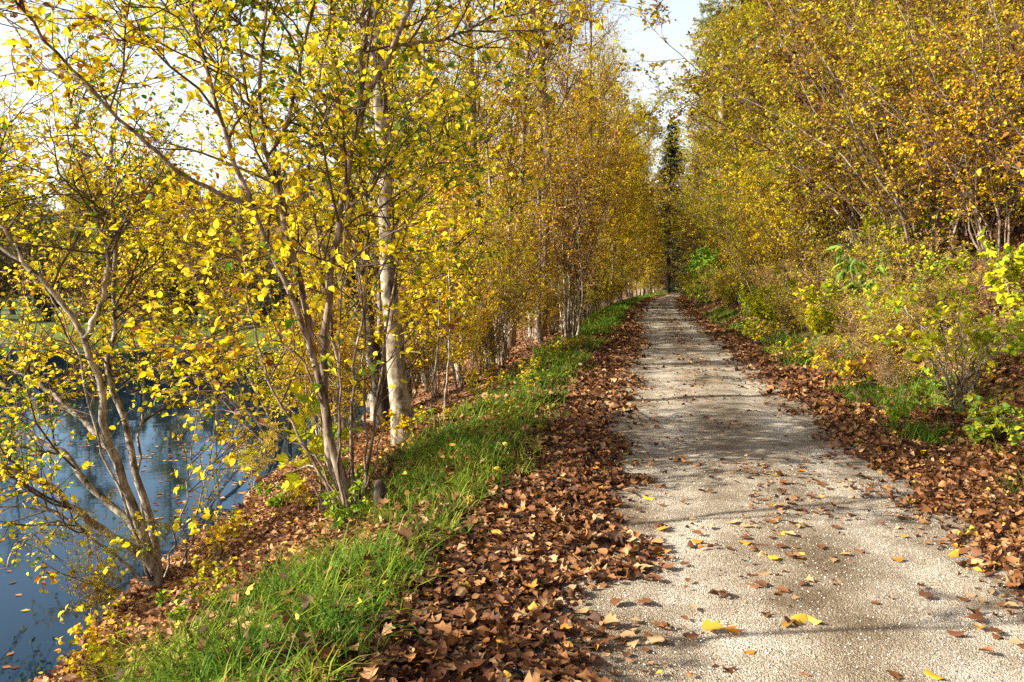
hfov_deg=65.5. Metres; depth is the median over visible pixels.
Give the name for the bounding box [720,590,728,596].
fallen leaf
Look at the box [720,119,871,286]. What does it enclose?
hazel shrub
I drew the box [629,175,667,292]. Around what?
beech tree
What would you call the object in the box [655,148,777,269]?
hazel shrub
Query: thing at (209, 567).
weed plant
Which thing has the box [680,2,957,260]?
hazel shrub
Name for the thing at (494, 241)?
sapling clump
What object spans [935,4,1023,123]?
hazel shrub
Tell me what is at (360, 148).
hazel tree
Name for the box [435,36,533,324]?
beech tree
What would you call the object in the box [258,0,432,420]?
beech tree
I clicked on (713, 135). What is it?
hazel shrub
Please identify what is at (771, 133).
hazel shrub
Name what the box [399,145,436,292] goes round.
hornbeam tree
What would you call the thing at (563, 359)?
weed plant
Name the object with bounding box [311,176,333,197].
distant tree
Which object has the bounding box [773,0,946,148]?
hazel shrub
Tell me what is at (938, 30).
hornbeam tree
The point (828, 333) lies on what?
weed plant
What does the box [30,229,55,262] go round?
distant tree
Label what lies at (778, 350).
weed plant
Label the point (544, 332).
ash tree
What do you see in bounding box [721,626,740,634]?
fallen leaf
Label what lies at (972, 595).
fallen leaf
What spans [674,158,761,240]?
hazel shrub
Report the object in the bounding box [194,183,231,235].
distant tree
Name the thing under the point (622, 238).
beech tree
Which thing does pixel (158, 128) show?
ash tree
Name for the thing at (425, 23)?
ash tree
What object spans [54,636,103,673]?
weed plant
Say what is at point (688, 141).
hornbeam tree
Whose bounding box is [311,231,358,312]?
shrub
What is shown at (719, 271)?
shrub
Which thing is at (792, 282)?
shrub
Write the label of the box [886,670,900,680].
fallen leaf
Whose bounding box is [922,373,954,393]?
weed plant
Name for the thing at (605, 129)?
ash tree
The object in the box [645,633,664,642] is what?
fallen leaf
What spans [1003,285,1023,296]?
shrub
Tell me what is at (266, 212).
beech tree
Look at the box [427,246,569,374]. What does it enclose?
hazel shrub
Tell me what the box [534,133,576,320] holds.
beech tree
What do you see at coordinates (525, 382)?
weed plant
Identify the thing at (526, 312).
hazel shrub
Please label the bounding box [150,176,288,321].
shrub
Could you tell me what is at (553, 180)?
beech tree
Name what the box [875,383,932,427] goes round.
weed plant
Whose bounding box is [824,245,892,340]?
buddleia bush
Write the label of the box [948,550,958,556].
fallen leaf
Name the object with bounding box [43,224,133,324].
shrub
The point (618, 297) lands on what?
hazel shrub
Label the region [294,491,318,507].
weed plant
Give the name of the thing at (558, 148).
beech tree
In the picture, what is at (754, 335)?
weed plant
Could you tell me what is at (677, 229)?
hazel shrub
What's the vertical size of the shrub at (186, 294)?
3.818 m
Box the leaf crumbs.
[592,292,1023,681]
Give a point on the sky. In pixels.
(648, 42)
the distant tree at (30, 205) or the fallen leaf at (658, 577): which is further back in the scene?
the distant tree at (30, 205)
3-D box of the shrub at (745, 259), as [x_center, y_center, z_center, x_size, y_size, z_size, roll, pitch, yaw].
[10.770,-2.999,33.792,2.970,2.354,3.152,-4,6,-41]
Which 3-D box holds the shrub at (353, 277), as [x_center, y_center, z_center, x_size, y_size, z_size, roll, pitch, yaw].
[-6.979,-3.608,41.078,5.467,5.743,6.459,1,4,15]
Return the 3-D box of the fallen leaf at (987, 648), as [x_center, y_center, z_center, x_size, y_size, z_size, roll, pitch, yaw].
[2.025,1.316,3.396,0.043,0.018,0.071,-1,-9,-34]
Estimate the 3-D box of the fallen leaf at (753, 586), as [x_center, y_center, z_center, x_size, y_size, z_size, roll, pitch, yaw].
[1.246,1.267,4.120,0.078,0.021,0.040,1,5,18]
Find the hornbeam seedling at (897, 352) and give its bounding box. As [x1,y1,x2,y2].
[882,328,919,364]
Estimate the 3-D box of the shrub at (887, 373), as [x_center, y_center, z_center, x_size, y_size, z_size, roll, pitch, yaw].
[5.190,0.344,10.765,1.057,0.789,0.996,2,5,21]
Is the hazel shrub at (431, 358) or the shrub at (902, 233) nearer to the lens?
the shrub at (902, 233)
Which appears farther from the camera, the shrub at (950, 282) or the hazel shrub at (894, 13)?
the hazel shrub at (894, 13)
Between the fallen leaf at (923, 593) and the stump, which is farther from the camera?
the stump
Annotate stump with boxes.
[373,479,387,513]
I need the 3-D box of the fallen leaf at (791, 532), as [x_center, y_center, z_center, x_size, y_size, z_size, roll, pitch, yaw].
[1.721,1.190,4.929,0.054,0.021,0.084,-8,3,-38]
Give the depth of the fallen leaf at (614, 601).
3.92 m
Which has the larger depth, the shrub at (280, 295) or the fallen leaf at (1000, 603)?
the shrub at (280, 295)
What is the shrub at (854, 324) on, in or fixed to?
on the ground at (58, 335)
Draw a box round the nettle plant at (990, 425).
[962,395,1023,446]
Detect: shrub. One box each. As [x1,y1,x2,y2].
[0,222,25,298]
[0,230,33,318]
[0,244,89,321]
[22,223,140,320]
[25,487,187,626]
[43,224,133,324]
[82,230,181,324]
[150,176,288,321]
[158,264,217,322]
[209,413,285,490]
[210,218,342,329]
[215,247,275,323]
[231,289,376,453]
[245,354,315,408]
[261,275,411,431]
[299,319,375,384]
[302,223,422,322]
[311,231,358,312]
[344,321,446,400]
[374,266,488,397]
[406,267,505,390]
[407,324,460,383]
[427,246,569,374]
[437,309,510,366]
[491,268,563,346]
[520,277,549,327]
[521,257,609,330]
[522,263,606,336]
[550,264,591,321]
[583,254,633,315]
[589,250,624,311]
[597,265,622,307]
[604,262,628,306]
[604,264,629,304]
[611,248,642,301]
[616,0,1012,273]
[622,260,649,297]
[631,265,652,295]
[634,255,674,293]
[640,0,914,244]
[646,269,671,290]
[649,177,730,264]
[651,163,725,261]
[651,264,667,291]
[654,132,737,258]
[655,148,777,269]
[663,209,711,245]
[664,195,702,244]
[667,175,744,266]
[668,210,693,259]
[669,194,704,242]
[670,165,798,296]
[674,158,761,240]
[674,272,694,301]
[678,233,729,277]
[679,174,769,263]
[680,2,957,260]
[680,272,699,303]
[689,102,820,219]
[692,265,725,302]
[697,108,795,228]
[697,263,736,300]
[699,88,742,157]
[699,151,846,286]
[699,265,741,307]
[700,0,1023,290]
[700,111,793,232]
[708,131,839,280]
[711,49,841,234]
[711,259,734,279]
[711,265,732,287]
[712,204,778,271]
[713,273,754,313]
[716,263,763,300]
[718,263,764,302]
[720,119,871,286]
[721,247,768,274]
[724,0,1015,280]
[724,0,1016,226]
[724,284,771,316]
[741,37,917,265]
[745,88,885,255]
[745,268,782,299]
[746,262,796,299]
[750,0,975,205]
[758,275,805,328]
[765,251,873,328]
[766,226,873,274]
[767,239,840,271]
[769,285,822,331]
[771,267,817,303]
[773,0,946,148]
[779,240,874,303]
[786,283,850,324]
[788,0,1023,258]
[788,303,808,331]
[791,301,841,330]
[792,0,946,94]
[797,260,831,277]
[801,330,863,370]
[810,248,867,280]
[810,294,913,353]
[811,10,993,217]
[813,0,986,154]
[813,297,870,344]
[814,1,1022,109]
[815,231,888,277]
[817,267,893,307]
[828,267,926,336]
[831,257,877,295]
[836,0,1022,234]
[836,0,1023,269]
[836,217,977,315]
[842,289,955,362]
[847,0,1022,198]
[856,204,957,279]
[856,279,933,336]
[856,339,939,391]
[866,288,916,334]
[867,332,921,368]
[871,10,1023,217]
[876,245,951,281]
[881,206,977,269]
[885,261,1008,336]
[897,239,1000,301]
[913,0,1023,201]
[918,0,1023,157]
[919,304,1023,376]
[923,0,1023,123]
[927,271,977,303]
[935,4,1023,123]
[940,244,1022,297]
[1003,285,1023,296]
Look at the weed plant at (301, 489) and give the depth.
8.42 m
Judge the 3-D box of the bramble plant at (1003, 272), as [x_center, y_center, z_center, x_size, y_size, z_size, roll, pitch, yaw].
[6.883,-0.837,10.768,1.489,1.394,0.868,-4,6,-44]
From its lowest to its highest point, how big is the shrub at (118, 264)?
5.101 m
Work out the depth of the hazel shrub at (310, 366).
12.71 m
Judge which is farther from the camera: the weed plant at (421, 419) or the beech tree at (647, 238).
the beech tree at (647, 238)
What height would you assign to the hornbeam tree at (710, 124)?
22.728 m
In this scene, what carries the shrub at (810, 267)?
on the ground at (58, 335)
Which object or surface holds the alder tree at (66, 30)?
on the ground at (58, 335)
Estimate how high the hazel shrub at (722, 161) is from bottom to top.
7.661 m
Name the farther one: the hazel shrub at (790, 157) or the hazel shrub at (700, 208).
the hazel shrub at (700, 208)
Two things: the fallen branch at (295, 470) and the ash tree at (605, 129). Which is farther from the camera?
the ash tree at (605, 129)
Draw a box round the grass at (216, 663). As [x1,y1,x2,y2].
[82,291,1023,681]
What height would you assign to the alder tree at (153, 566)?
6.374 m
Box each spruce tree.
[633,133,690,292]
[645,120,690,292]
[656,123,683,288]
[669,159,701,293]
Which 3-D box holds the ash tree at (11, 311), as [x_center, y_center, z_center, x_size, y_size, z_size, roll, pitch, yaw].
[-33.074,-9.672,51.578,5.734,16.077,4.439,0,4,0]
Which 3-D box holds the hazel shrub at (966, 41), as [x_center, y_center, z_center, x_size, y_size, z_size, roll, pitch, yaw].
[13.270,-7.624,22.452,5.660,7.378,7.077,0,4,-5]
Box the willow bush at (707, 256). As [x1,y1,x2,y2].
[684,244,725,304]
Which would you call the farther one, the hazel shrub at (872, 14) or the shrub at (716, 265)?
the shrub at (716, 265)
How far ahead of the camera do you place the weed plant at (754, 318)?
22.28 m
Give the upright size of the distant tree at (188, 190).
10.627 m
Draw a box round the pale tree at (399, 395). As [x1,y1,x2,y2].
[145,0,490,445]
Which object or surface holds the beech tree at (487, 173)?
on the ground at (58, 335)
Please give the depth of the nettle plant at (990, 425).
7.39 m
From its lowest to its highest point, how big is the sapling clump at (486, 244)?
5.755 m
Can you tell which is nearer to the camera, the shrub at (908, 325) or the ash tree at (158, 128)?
the shrub at (908, 325)
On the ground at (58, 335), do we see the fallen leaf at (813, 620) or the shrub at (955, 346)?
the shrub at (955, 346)
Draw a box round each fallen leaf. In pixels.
[610,598,623,605]
[620,630,635,635]
[622,651,631,657]
[623,640,638,646]
[634,562,651,570]
[636,597,652,603]
[645,574,661,581]
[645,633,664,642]
[650,620,666,626]
[657,525,666,529]
[660,562,673,567]
[687,540,695,546]
[687,605,697,609]
[687,631,699,638]
[692,530,703,534]
[692,538,703,543]
[702,619,725,630]
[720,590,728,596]
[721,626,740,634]
[723,666,735,673]
[740,522,751,526]
[743,650,754,653]
[745,582,759,587]
[754,580,766,586]
[756,571,769,575]
[766,518,775,522]
[768,554,780,558]
[777,586,788,591]
[784,531,795,534]
[784,616,794,622]
[791,613,808,625]
[806,615,822,624]
[832,580,842,585]
[881,486,891,491]
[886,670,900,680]
[891,557,902,560]
[918,590,933,596]
[924,668,943,679]
[947,630,964,636]
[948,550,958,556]
[957,596,968,601]
[964,612,984,621]
[965,593,975,597]
[978,646,994,651]
[986,625,1002,632]
[995,602,1006,605]
[1004,601,1018,606]
[1008,638,1020,643]
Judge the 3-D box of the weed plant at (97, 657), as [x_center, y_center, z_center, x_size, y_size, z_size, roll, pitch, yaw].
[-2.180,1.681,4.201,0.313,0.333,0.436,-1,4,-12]
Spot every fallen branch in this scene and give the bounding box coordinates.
[264,465,313,498]
[959,417,979,426]
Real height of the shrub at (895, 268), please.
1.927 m
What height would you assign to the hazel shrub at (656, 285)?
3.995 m
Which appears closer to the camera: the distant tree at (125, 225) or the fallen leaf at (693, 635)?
the fallen leaf at (693, 635)
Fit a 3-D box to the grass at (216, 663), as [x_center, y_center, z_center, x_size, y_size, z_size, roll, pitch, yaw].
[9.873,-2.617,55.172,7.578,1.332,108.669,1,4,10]
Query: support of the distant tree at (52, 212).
on the ground at (58, 335)
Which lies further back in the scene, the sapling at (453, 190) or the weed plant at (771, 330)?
the weed plant at (771, 330)
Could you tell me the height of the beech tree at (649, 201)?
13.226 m
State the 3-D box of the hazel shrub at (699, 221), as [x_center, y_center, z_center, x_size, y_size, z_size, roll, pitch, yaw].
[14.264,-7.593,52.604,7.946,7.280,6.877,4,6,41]
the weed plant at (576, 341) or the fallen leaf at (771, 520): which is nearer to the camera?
the fallen leaf at (771, 520)
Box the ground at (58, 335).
[0,141,1023,681]
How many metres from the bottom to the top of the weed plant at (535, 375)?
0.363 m
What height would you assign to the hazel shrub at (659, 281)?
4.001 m
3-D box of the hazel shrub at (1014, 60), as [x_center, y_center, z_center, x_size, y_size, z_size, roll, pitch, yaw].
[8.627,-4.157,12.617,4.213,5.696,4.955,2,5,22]
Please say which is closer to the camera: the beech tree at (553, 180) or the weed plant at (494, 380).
the weed plant at (494, 380)
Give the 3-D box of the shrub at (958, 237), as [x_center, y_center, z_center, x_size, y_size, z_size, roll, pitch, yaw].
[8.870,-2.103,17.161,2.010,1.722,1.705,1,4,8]
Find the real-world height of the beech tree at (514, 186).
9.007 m
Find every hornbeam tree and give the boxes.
[40,131,112,270]
[73,167,132,311]
[135,150,198,315]
[192,199,225,309]
[270,168,320,293]
[321,164,360,317]
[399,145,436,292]
[503,83,602,284]
[552,76,636,304]
[560,54,671,306]
[597,109,646,274]
[608,87,653,267]
[620,108,650,255]
[624,78,685,294]
[626,130,663,296]
[653,142,693,287]
[654,146,689,290]
[660,66,716,260]
[672,0,784,248]
[672,1,766,245]
[679,125,705,265]
[693,50,756,196]
[702,0,815,239]
[705,0,790,134]
[721,0,818,205]
[748,0,902,238]
[777,0,885,224]
[787,0,907,235]
[900,1,1000,209]
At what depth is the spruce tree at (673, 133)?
116.18 m
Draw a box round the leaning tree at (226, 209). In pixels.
[13,71,341,444]
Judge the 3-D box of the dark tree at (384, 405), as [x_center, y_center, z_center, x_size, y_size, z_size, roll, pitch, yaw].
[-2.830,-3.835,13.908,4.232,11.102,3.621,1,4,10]
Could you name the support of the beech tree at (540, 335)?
on the ground at (58, 335)
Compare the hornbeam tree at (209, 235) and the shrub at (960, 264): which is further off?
the hornbeam tree at (209, 235)
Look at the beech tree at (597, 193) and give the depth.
42.12 m
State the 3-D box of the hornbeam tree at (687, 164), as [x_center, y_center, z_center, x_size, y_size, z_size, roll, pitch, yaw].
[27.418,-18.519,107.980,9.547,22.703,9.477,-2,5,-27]
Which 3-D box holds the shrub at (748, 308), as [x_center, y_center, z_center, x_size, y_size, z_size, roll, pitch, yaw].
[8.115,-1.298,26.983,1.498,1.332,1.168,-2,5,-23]
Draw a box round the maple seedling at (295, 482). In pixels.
[273,381,363,513]
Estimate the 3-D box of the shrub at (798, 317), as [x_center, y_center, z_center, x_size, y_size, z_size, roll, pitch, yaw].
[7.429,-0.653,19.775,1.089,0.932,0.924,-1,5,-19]
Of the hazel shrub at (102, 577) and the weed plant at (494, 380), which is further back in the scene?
the weed plant at (494, 380)
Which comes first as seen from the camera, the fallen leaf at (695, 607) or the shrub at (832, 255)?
the fallen leaf at (695, 607)
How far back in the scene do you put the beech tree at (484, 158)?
39.21 m
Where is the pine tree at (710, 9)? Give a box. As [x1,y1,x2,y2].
[656,0,752,293]
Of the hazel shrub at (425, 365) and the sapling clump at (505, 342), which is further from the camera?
the sapling clump at (505, 342)
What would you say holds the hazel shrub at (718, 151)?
on the ground at (58, 335)
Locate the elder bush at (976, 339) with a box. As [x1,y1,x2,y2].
[861,275,1023,408]
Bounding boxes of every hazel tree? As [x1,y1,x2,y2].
[0,0,656,589]
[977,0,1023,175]
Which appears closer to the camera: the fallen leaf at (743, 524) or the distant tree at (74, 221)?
the fallen leaf at (743, 524)
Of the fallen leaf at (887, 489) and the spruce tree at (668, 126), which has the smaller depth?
the fallen leaf at (887, 489)
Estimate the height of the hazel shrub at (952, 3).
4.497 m
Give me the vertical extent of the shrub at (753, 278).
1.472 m
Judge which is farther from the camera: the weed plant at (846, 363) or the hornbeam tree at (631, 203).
the hornbeam tree at (631, 203)
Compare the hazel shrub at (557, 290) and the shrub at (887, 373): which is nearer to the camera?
the shrub at (887, 373)
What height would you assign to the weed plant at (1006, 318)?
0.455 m
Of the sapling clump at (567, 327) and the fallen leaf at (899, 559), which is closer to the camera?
the fallen leaf at (899, 559)
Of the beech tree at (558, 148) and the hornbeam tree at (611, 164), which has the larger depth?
the hornbeam tree at (611, 164)
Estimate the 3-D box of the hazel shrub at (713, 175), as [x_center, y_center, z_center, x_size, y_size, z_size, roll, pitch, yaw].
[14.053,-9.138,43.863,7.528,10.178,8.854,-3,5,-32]
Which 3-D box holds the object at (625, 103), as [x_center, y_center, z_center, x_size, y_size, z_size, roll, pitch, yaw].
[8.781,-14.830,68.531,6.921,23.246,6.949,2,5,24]
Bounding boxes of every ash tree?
[0,76,48,313]
[132,93,194,311]
[237,99,299,241]
[304,0,481,407]
[337,74,394,311]
[393,74,437,230]
[394,0,566,365]
[461,0,597,347]
[473,0,564,228]
[474,0,612,327]
[484,0,622,339]
[506,35,572,220]
[517,0,619,326]
[533,0,654,310]
[571,19,646,197]
[575,22,653,305]
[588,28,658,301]
[609,104,649,228]
[622,99,659,296]
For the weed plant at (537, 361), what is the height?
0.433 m
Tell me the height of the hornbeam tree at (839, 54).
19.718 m
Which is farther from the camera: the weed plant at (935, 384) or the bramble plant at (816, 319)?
the bramble plant at (816, 319)
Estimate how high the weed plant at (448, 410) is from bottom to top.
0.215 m
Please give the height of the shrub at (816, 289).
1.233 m
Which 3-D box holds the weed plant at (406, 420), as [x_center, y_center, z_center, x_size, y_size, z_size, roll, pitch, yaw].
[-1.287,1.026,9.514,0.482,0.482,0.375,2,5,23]
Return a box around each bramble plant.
[742,284,788,328]
[792,279,874,348]
[976,226,1023,330]
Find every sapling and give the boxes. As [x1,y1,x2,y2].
[395,188,430,390]
[397,188,476,415]
[406,155,485,413]
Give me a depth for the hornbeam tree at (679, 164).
135.17 m
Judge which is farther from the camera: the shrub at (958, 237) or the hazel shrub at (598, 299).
the hazel shrub at (598, 299)
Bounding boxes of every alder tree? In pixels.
[0,0,74,37]
[0,0,359,642]
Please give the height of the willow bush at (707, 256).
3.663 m
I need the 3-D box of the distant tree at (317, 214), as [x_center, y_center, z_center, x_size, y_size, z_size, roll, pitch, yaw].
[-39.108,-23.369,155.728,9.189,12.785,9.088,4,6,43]
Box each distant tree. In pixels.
[0,209,34,266]
[8,192,52,260]
[16,195,55,221]
[22,207,66,255]
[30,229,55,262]
[34,199,60,225]
[36,223,77,261]
[59,190,93,227]
[66,197,92,250]
[107,209,141,241]
[123,210,154,248]
[179,177,198,202]
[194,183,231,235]
[205,184,245,252]
[289,195,325,244]
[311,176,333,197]
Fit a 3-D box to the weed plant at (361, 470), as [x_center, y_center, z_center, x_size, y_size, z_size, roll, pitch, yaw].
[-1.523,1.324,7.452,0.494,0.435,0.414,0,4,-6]
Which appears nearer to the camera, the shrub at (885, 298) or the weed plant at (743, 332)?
the shrub at (885, 298)
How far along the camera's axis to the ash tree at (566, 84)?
32.32 m
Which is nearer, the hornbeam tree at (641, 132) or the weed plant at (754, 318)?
the weed plant at (754, 318)
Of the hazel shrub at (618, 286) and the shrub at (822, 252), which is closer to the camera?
the shrub at (822, 252)
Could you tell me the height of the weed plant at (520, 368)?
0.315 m
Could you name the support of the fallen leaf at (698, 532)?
on the path
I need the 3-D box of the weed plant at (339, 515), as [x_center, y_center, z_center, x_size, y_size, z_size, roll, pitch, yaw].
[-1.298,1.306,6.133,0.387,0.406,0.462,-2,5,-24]
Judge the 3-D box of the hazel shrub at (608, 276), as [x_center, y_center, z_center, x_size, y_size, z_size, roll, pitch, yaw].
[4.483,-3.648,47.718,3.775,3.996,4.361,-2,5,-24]
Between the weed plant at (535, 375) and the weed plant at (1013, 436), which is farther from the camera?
the weed plant at (535, 375)
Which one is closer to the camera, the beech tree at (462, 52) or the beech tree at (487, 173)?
the beech tree at (462, 52)
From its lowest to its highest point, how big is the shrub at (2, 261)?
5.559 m
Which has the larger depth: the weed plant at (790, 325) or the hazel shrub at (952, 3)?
the weed plant at (790, 325)
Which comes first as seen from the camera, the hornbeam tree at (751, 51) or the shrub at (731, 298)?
the shrub at (731, 298)
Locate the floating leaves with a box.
[1,359,450,668]
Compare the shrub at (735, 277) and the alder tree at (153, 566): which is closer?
the alder tree at (153, 566)
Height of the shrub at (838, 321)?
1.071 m
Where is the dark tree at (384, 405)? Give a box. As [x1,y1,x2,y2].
[201,0,467,428]
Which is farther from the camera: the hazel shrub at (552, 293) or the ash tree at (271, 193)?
the ash tree at (271, 193)
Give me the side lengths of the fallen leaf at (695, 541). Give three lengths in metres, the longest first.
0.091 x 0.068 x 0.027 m
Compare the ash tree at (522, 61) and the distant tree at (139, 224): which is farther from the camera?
the distant tree at (139, 224)
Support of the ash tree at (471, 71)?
on the ground at (58, 335)
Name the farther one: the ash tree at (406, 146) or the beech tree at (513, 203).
the ash tree at (406, 146)
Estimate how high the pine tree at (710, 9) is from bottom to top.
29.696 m
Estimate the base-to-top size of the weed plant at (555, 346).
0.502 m
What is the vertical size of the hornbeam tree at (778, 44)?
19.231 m
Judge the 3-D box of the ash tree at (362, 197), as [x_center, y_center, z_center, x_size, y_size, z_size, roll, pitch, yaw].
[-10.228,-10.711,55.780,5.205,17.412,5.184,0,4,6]
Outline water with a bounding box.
[0,343,475,681]
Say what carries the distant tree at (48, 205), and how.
on the ground at (58, 335)
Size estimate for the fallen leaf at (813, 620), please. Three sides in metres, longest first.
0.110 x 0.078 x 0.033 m
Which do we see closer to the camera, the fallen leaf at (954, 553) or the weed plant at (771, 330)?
the fallen leaf at (954, 553)
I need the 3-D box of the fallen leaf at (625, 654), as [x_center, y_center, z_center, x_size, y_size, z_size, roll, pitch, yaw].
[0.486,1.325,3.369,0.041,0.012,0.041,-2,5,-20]
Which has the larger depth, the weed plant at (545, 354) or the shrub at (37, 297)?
the shrub at (37, 297)
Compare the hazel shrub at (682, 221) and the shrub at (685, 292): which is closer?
the shrub at (685, 292)
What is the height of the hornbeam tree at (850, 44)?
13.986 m
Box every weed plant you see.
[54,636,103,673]
[57,613,133,681]
[67,605,112,649]
[150,587,207,622]
[183,554,238,602]
[191,509,251,559]
[193,551,213,576]
[251,481,293,507]
[280,474,319,509]
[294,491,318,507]
[320,479,373,532]
[324,459,373,490]
[378,416,390,432]
[382,405,425,441]
[413,408,436,423]
[441,405,454,418]
[458,365,478,387]
[464,376,491,399]
[482,368,507,392]
[485,363,499,377]
[487,393,524,424]
[518,362,529,372]
[518,373,540,390]
[519,354,540,373]
[525,369,549,385]
[536,344,557,359]
[543,339,560,352]
[551,350,572,365]
[560,335,577,351]
[569,333,589,345]
[737,322,755,337]
[744,317,764,334]
[744,322,768,346]
[747,318,772,336]
[757,320,781,340]
[766,322,785,335]
[769,345,787,355]
[774,316,799,335]
[776,338,798,354]
[785,337,807,359]
[786,345,817,365]
[801,337,844,373]
[804,353,824,369]
[811,331,853,363]
[814,356,844,376]
[824,346,876,392]
[825,330,843,340]
[837,360,860,378]
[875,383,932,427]
[902,330,943,358]
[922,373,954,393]
[949,389,1013,423]
[954,372,992,393]
[981,310,1021,335]
[992,312,1023,342]
[1002,426,1023,447]
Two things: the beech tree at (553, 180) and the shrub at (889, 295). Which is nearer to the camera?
the shrub at (889, 295)
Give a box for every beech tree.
[253,183,288,258]
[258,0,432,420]
[278,0,484,383]
[370,0,497,389]
[376,112,428,233]
[401,73,506,357]
[405,30,546,380]
[413,149,496,366]
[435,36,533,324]
[456,79,516,314]
[462,118,514,344]
[467,61,571,359]
[477,122,523,259]
[486,127,541,336]
[494,147,541,326]
[503,123,567,342]
[514,98,586,290]
[524,115,584,264]
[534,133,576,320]
[549,112,618,323]
[558,146,616,312]
[594,184,629,308]
[603,152,645,302]
[608,175,640,299]
[621,177,650,296]
[625,200,656,296]
[627,175,661,294]
[627,194,666,294]
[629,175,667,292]
[640,194,667,292]
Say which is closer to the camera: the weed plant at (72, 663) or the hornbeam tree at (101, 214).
the weed plant at (72, 663)
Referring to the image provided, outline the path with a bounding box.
[509,292,1023,681]
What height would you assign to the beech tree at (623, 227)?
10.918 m
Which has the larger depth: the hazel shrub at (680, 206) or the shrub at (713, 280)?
the hazel shrub at (680, 206)
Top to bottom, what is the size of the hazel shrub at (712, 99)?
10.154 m
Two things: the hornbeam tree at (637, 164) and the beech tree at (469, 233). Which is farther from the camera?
the hornbeam tree at (637, 164)
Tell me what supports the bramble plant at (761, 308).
on the ground at (58, 335)
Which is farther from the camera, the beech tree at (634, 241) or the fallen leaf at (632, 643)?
the beech tree at (634, 241)
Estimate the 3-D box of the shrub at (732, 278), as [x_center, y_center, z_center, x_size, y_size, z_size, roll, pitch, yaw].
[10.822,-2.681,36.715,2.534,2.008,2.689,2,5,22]
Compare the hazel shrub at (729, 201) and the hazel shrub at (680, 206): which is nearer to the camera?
the hazel shrub at (729, 201)
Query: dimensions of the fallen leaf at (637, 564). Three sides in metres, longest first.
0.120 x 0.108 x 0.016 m
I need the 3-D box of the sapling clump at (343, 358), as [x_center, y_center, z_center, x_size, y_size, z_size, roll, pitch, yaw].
[-2.877,-0.031,12.068,1.819,3.724,1.849,2,5,28]
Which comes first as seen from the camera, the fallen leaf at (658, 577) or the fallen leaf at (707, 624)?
the fallen leaf at (707, 624)
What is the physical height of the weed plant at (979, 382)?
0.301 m
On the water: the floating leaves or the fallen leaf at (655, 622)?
the floating leaves
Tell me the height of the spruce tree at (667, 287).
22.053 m
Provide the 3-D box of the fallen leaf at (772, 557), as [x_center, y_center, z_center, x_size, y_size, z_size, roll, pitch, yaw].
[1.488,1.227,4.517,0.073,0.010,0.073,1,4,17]
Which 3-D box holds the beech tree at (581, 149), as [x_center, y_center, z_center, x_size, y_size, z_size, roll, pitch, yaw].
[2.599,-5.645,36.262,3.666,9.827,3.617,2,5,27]
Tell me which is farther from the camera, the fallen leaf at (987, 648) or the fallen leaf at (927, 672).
the fallen leaf at (987, 648)
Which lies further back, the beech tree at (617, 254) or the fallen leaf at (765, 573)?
the beech tree at (617, 254)
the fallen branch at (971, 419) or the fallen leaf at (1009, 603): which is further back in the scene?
the fallen branch at (971, 419)
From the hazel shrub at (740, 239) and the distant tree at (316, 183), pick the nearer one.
the hazel shrub at (740, 239)
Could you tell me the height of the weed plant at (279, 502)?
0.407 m
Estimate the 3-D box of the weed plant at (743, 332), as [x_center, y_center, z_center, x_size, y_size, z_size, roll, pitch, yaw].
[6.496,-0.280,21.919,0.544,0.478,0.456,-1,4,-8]
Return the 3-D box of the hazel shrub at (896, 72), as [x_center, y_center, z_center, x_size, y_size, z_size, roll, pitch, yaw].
[11.919,-6.761,24.261,5.240,7.085,6.163,-1,4,-14]
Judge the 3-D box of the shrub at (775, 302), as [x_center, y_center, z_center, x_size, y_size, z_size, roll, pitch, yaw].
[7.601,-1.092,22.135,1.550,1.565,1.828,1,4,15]
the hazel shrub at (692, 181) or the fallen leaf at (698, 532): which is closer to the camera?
the fallen leaf at (698, 532)
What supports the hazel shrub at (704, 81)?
on the ground at (58, 335)
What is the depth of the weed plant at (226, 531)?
7.26 m
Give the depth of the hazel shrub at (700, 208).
38.95 m
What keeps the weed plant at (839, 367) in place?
on the ground at (58, 335)
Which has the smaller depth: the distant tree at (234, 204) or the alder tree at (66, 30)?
the alder tree at (66, 30)
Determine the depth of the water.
11.76 m
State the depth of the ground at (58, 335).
10.69 m
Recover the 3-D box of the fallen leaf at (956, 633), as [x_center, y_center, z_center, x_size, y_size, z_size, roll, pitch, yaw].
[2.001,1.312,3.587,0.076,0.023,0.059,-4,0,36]
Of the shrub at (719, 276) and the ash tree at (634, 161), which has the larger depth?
the ash tree at (634, 161)
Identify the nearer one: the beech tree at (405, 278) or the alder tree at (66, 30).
the alder tree at (66, 30)
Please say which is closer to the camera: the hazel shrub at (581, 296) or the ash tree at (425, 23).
the ash tree at (425, 23)
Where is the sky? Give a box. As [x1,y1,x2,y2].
[0,0,907,212]
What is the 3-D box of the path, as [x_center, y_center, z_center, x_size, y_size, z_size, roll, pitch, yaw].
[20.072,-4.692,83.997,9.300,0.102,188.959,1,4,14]
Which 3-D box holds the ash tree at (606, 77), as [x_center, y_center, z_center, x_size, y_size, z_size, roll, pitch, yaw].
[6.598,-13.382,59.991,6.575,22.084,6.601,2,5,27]
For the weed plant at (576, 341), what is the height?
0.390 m
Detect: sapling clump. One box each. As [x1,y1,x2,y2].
[255,220,382,443]
[348,178,468,399]
[458,170,538,344]
[459,180,537,345]
[460,163,556,364]
[500,71,642,342]
[549,170,621,324]
[550,206,602,321]
[560,212,613,319]
[590,207,616,313]

